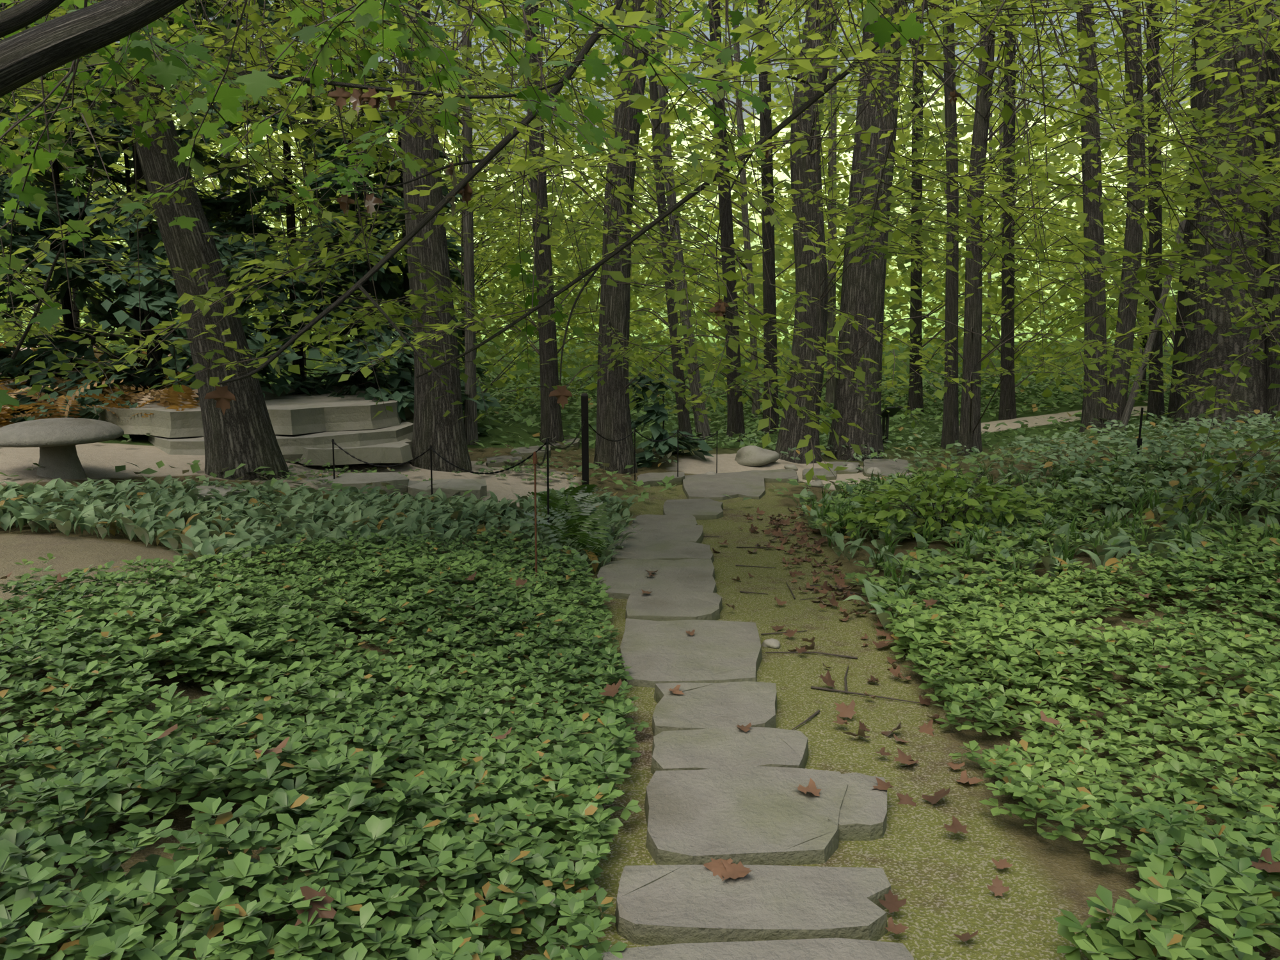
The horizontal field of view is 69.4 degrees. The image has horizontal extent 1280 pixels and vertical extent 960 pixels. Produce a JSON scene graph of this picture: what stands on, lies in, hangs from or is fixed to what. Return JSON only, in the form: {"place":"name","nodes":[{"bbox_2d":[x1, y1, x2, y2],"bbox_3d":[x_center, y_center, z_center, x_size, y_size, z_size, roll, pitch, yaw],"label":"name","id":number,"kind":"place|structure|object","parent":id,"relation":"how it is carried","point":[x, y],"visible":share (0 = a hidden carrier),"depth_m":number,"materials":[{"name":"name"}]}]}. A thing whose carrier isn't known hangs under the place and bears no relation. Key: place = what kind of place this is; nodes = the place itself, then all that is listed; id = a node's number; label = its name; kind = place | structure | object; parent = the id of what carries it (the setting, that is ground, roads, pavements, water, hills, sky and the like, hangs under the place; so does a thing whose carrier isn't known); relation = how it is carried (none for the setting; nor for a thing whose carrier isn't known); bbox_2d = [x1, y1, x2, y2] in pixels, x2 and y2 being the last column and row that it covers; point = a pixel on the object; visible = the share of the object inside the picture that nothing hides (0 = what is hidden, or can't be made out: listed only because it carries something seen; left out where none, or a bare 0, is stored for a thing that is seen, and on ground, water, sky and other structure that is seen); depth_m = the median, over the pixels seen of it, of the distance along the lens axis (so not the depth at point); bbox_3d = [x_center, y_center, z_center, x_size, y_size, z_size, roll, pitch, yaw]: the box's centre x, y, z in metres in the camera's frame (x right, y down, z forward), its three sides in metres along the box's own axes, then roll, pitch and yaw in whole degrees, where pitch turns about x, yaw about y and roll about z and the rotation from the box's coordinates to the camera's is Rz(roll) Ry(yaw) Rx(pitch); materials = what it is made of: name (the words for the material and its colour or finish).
{"place":"outdoors","nodes":[
{"label":"outdoors","id":0,"kind":"place"},
{"bbox_2d":[0,339,1279,959],"bbox_3d":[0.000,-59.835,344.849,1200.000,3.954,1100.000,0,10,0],"label":"terrain","id":1,"kind":"structure","parent":0,"point":[939,875],"depth_m":5.05,"materials":[{"name":"green plant"}]},
{"bbox_2d":[0,417,124,479],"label":"stone table","id":2,"kind":"object","parent":1,"relation":"on","point":[56,440],"visible":0.99,"depth_m":9.09,"materials":[{"name":"grey stone"}]},
{"bbox_2d":[0,342,200,437],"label":"russet ferns","id":3,"kind":"object","parent":1,"relation":"on","point":[175,398],"visible":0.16,"depth_m":12.25,"materials":[{"name":"brown plant"}]},
{"bbox_2d":[195,485,246,503],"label":"edging rock","id":4,"kind":"object","parent":1,"relation":"on","point":[223,491],"visible":0.2,"depth_m":9.03,"materials":[{"name":"grey stone"}]},
{"bbox_2d":[94,384,414,465],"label":"stone steps","id":5,"kind":"structure","parent":1,"relation":"on","point":[308,427],"depth_m":11.99,"materials":[{"name":"grey stone"}]},
{"bbox_2d":[0,438,649,959],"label":"pachysandra","id":6,"kind":"object","parent":1,"relation":"on","point":[118,900],"visible":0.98,"depth_m":3.40,"materials":[{"name":"green plant"}]},
{"bbox_2d":[0,0,713,468],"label":"evergreen shrub","id":7,"kind":"object","parent":1,"relation":"on","point":[386,287],"depth_m":13.77,"materials":[{"name":"green plant"}]},
{"bbox_2d":[305,472,409,495],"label":"stone slab","id":8,"kind":"structure","parent":1,"relation":"on","point":[359,480],"depth_m":10.90,"materials":[{"name":"grey stone"}]},
{"bbox_2d":[407,478,487,503],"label":"edging rock","id":9,"kind":"object","parent":1,"relation":"on","point":[449,488],"visible":0.69,"depth_m":10.86,"materials":[{"name":"grey stone"}]},
{"bbox_2d":[0,0,989,385],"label":"tree branches","id":10,"kind":"object","parent":1,"relation":"on","point":[34,52],"visible":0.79,"depth_m":3.33,"materials":[{"name":"grey plant"}]},
{"bbox_2d":[0,0,928,412],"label":"maple leaves","id":11,"kind":"object","parent":10,"relation":"attached to","point":[170,70],"visible":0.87,"depth_m":4.11,"materials":[{"name":"green plant"}]},
{"bbox_2d":[135,0,961,415],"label":"dead leaves","id":12,"kind":"object","parent":10,"relation":"hanging from","point":[223,396],"visible":0.68,"depth_m":5.39,"materials":[{"name":"brown plant"}]},
{"bbox_2d":[485,455,522,467],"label":"stone block","id":13,"kind":"structure","parent":1,"relation":"on","point":[500,462],"depth_m":13.43,"materials":[{"name":"grey stone"}]},
{"bbox_2d":[331,419,718,538],"bbox_3d":[-1.615,-0.136,11.228,3.806,1.579,7.861,3,10,14],"label":"chain fence","id":14,"kind":"object","parent":1,"relation":"on","point":[546,443],"visible":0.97,"depth_m":10.46,"materials":[{"name":"black metal"}]},
{"bbox_2d":[510,444,551,459],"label":"stone block","id":15,"kind":"structure","parent":1,"relation":"on","point":[526,452],"depth_m":13.96,"materials":[{"name":"grey stone"}]},
{"bbox_2d":[532,451,537,577],"bbox_3d":[-0.782,0.418,6.983,0.038,1.278,0.036,0,10,0],"label":"rusty fence post","id":16,"kind":"object","parent":1,"relation":"on","point":[534,461],"visible":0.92,"depth_m":6.94,"materials":[{"name":"brown metal"}]},
{"bbox_2d":[543,437,579,450],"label":"stone block","id":17,"kind":"structure","parent":1,"relation":"on","point":[576,443],"depth_m":15.00,"materials":[{"name":"grey stone"}]},
{"bbox_2d":[517,483,643,559],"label":"green ferns","id":18,"kind":"object","parent":1,"relation":"on","point":[563,522],"visible":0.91,"depth_m":8.90,"materials":[{"name":"green plant"}]},
{"bbox_2d":[581,392,588,485],"bbox_3d":[-0.729,-0.495,12.290,0.090,1.316,0.090,0,10,0],"label":"post","id":19,"kind":"object","parent":1,"relation":"on","point":[585,439],"visible":0.84,"depth_m":12.24,"materials":[{"name":"black metal"}]},
{"bbox_2d":[0,72,1190,343],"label":"distant wooded rise","id":20,"kind":"structure","parent":1,"relation":"on","point":[782,175],"depth_m":102.88,"materials":[{"name":"green plant"}]},
{"bbox_2d":[33,0,1186,444],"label":"tree trunks","id":21,"kind":"object","parent":1,"relation":"on","point":[471,428],"visible":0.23,"depth_m":17.38,"materials":[{"name":"brown plant"}]},
{"bbox_2d":[57,5,1162,394],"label":"sapling trunks","id":22,"kind":"object","parent":1,"relation":"on","point":[136,309],"visible":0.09,"depth_m":20.12,"materials":[{"name":"brown plant"}]},
{"bbox_2d":[0,0,1274,417],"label":"distant foliage","id":23,"kind":"object","parent":1,"relation":"on","point":[783,257],"visible":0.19,"depth_m":29.92,"materials":[{"name":"green plant"}]},
{"bbox_2d":[0,0,1279,522],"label":"understorey foliage","id":24,"kind":"object","parent":1,"relation":"on","point":[764,40],"visible":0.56,"depth_m":7.31,"materials":[{"name":"green plant"}]},
{"bbox_2d":[0,454,1279,629],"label":"broad leaf plants","id":25,"kind":"object","parent":1,"relation":"on","point":[170,512],"visible":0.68,"depth_m":8.12,"materials":[{"name":"green plant"}]},
{"bbox_2d":[0,506,1279,942],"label":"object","id":26,"kind":"object","parent":1,"relation":"on","point":[731,869],"depth_m":4.52,"materials":[{"name":"brown plant"}]},
{"bbox_2d":[4,369,1279,501],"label":"ground cover","id":27,"kind":"object","parent":1,"relation":"on","point":[1059,397],"visible":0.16,"depth_m":19.23,"materials":[{"name":"green plant"}]},
{"bbox_2d":[4,0,1279,480],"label":"tree","id":28,"kind":"object","parent":1,"relation":"on","point":[238,432],"depth_m":16.30,"materials":[{"name":"brown wood"}]},
{"bbox_2d":[14,455,1279,959],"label":"pachysandra","id":29,"kind":"object","parent":1,"relation":"on","point":[1248,899],"visible":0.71,"depth_m":4.50,"materials":[{"name":"green plant"}]},
{"bbox_2d":[596,558,716,599],"bbox_3d":[0.141,0.869,7.747,1.035,0.173,1.083,0,10,0],"label":"path stone","id":30,"kind":"object","parent":1,"relation":"on","point":[624,578],"visible":0.7,"depth_m":7.69,"materials":[{"name":"grey stone"}]},
{"bbox_2d":[610,524,703,543],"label":"path stone","id":31,"kind":"object","parent":1,"relation":"on","point":[692,533],"visible":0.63,"depth_m":9.69,"materials":[{"name":"grey stone"}]},
{"bbox_2d":[636,471,684,486],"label":"path stone","id":32,"kind":"object","parent":1,"relation":"on","point":[650,479],"visible":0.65,"depth_m":13.72,"materials":[{"name":"grey stone"}]},
{"bbox_2d":[610,540,714,563],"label":"path stone","id":33,"kind":"object","parent":1,"relation":"on","point":[668,550],"visible":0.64,"depth_m":8.78,"materials":[{"name":"grey stone"}]},
{"bbox_2d":[629,513,697,524],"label":"path stone","id":34,"kind":"object","parent":1,"relation":"on","point":[678,519],"visible":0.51,"depth_m":10.49,"materials":[{"name":"grey stone"}]},
{"bbox_2d":[625,591,722,620],"bbox_3d":[0.257,0.980,6.794,0.743,0.170,0.644,0,10,0],"label":"path stone","id":35,"kind":"object","parent":1,"relation":"on","point":[681,605],"visible":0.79,"depth_m":6.72,"materials":[{"name":"grey stone"}]},
{"bbox_2d":[619,618,762,687],"bbox_3d":[0.322,1.099,5.675,0.923,0.173,1.093,0,10,0],"label":"path stone","id":36,"kind":"object","parent":1,"relation":"on","point":[653,653],"visible":0.74,"depth_m":5.59,"materials":[{"name":"grey stone"}]},
{"bbox_2d":[663,498,723,519],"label":"path stone","id":37,"kind":"object","parent":1,"relation":"on","point":[703,509],"visible":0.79,"depth_m":11.33,"materials":[{"name":"grey stone"}]},
{"bbox_2d":[704,471,716,474],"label":"stone","id":38,"kind":"object","parent":1,"relation":"on","point":[711,473],"visible":0.3,"depth_m":14.27,"materials":[{"name":"grey stone"}]},
{"bbox_2d":[651,680,777,735],"bbox_3d":[0.394,1.204,4.674,0.688,0.175,0.605,0,10,0],"label":"path stone","id":39,"kind":"object","parent":1,"relation":"on","point":[697,706],"visible":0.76,"depth_m":4.64,"materials":[{"name":"grey stone"}]},
{"bbox_2d":[682,471,765,500],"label":"path stone","id":40,"kind":"object","parent":1,"relation":"on","point":[743,484],"visible":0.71,"depth_m":13.29,"materials":[{"name":"grey stone"}]},
{"bbox_2d":[650,726,808,774],"bbox_3d":[0.406,1.258,4.107,0.736,0.178,0.415,0,10,0],"label":"path stone","id":41,"kind":"object","parent":1,"relation":"on","point":[709,748],"visible":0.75,"depth_m":4.08,"materials":[{"name":"grey stone"}]},
{"bbox_2d":[644,765,847,865],"bbox_3d":[0.427,1.315,3.522,0.833,0.169,0.669,0,10,0],"label":"path stone","id":42,"kind":"object","parent":1,"relation":"on","point":[754,815],"visible":0.74,"depth_m":3.44,"materials":[{"name":"grey stone"}]},
{"bbox_2d":[615,864,891,945],"bbox_3d":[0.366,1.373,2.896,0.909,0.172,0.344,0,10,0],"label":"path stone","id":43,"kind":"object","parent":1,"relation":"on","point":[661,905],"visible":0.84,"depth_m":2.84,"materials":[{"name":"grey stone"}]},
{"bbox_2d":[734,445,779,466],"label":"boulder","id":44,"kind":"object","parent":1,"relation":"on","point":[751,456],"visible":0.97,"depth_m":15.48,"materials":[{"name":"beige stone"}]},
{"bbox_2d":[600,937,913,959],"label":"path stone","id":45,"kind":"object","parent":1,"relation":"on","point":[835,948],"visible":0.92,"depth_m":2.58,"materials":[{"name":"grey stone"}]},
{"bbox_2d":[742,469,798,482],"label":"path stone","id":46,"kind":"object","parent":1,"relation":"on","point":[772,475],"visible":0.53,"depth_m":14.39,"materials":[{"name":"grey stone"}]},
{"bbox_2d":[760,638,780,648],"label":"rock","id":47,"kind":"object","parent":1,"relation":"on","point":[773,643],"visible":1,"depth_m":5.93,"materials":[{"name":"grey stone"}]},
{"bbox_2d":[784,464,798,470],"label":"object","id":48,"kind":"object","parent":1,"relation":"on","point":[791,466],"visible":0.83,"depth_m":15.47,"materials":[{"name":"grey stone"}]},
{"bbox_2d":[806,479,824,487],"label":"rock","id":49,"kind":"object","parent":1,"relation":"on","point":[817,482],"visible":0.85,"depth_m":13.71,"materials":[{"name":"grey stone"}]},
{"bbox_2d":[801,468,836,479],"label":"stone block","id":50,"kind":"structure","parent":1,"relation":"on","point":[823,472],"depth_m":14.60,"materials":[{"name":"grey stone"}]},
{"bbox_2d":[828,461,860,474],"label":"stone block","id":51,"kind":"structure","parent":1,"relation":"on","point":[836,464],"depth_m":15.33,"materials":[{"name":"grey stone"}]},
{"bbox_2d":[842,463,862,472],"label":"stone","id":52,"kind":"object","parent":1,"relation":"on","point":[851,466],"visible":0.42,"depth_m":15.20,"materials":[{"name":"grey stone"}]},
{"bbox_2d":[827,772,887,840],"bbox_3d":[0.833,1.308,3.586,0.251,0.176,0.424,2,10,13],"label":"path stone","id":53,"kind":"object","parent":1,"relation":"on","point":[863,815],"visible":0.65,"depth_m":3.50,"materials":[{"name":"grey stone"}]},
{"bbox_2d":[865,467,881,474],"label":"rock","id":54,"kind":"object","parent":1,"relation":"on","point":[876,470],"visible":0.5,"depth_m":14.40,"materials":[{"name":"grey stone"}]},
{"bbox_2d":[862,458,909,477],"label":"stone block","id":55,"kind":"structure","parent":1,"relation":"on","point":[883,465],"depth_m":15.02,"materials":[{"name":"grey stone"}]},
{"bbox_2d":[881,405,903,442],"bbox_3d":[5.229,-1.167,19.442,0.500,0.787,0.322,-7,12,-34],"label":"interpretive sign","id":56,"kind":"object","parent":1,"relation":"on","point":[886,415],"visible":0.81,"depth_m":19.46,"materials":[{"name":"black metal"}]},
{"bbox_2d":[826,463,1055,540],"bbox_3d":[3.024,0.193,9.185,2.068,0.703,1.758,-5,11,-25],"label":"light green shrub","id":57,"kind":"object","parent":1,"relation":"on","point":[947,477],"visible":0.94,"depth_m":8.99,"materials":[{"name":"green plant"}]},
{"bbox_2d":[860,458,1027,535],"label":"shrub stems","id":58,"kind":"object","parent":1,"relation":"on","point":[953,516],"visible":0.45,"depth_m":9.19,"materials":[{"name":"green plant"}]},
{"bbox_2d":[653,409,1279,505],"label":"plants","id":59,"kind":"object","parent":1,"relation":"on","point":[1158,450],"visible":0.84,"depth_m":12.32,"materials":[{"name":"green plant"}]},
{"bbox_2d":[805,448,1279,615],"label":"plants","id":60,"kind":"object","parent":1,"relation":"on","point":[1065,549],"visible":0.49,"depth_m":8.44,"materials":[{"name":"green plant"}]},
{"bbox_2d":[1136,407,1143,464],"bbox_3d":[6.254,-0.458,11.583,0.060,0.900,0.027,0,10,0],"label":"stake","id":61,"kind":"object","parent":1,"relation":"on","point":[1139,443],"visible":0.82,"depth_m":11.56,"materials":[{"name":"black metal"}]},
{"bbox_2d":[115,0,1274,163],"label":"sky","id":62,"kind":"structure","parent":0,"point":[748,108],"materials":[{"name":"white"}]}
]}

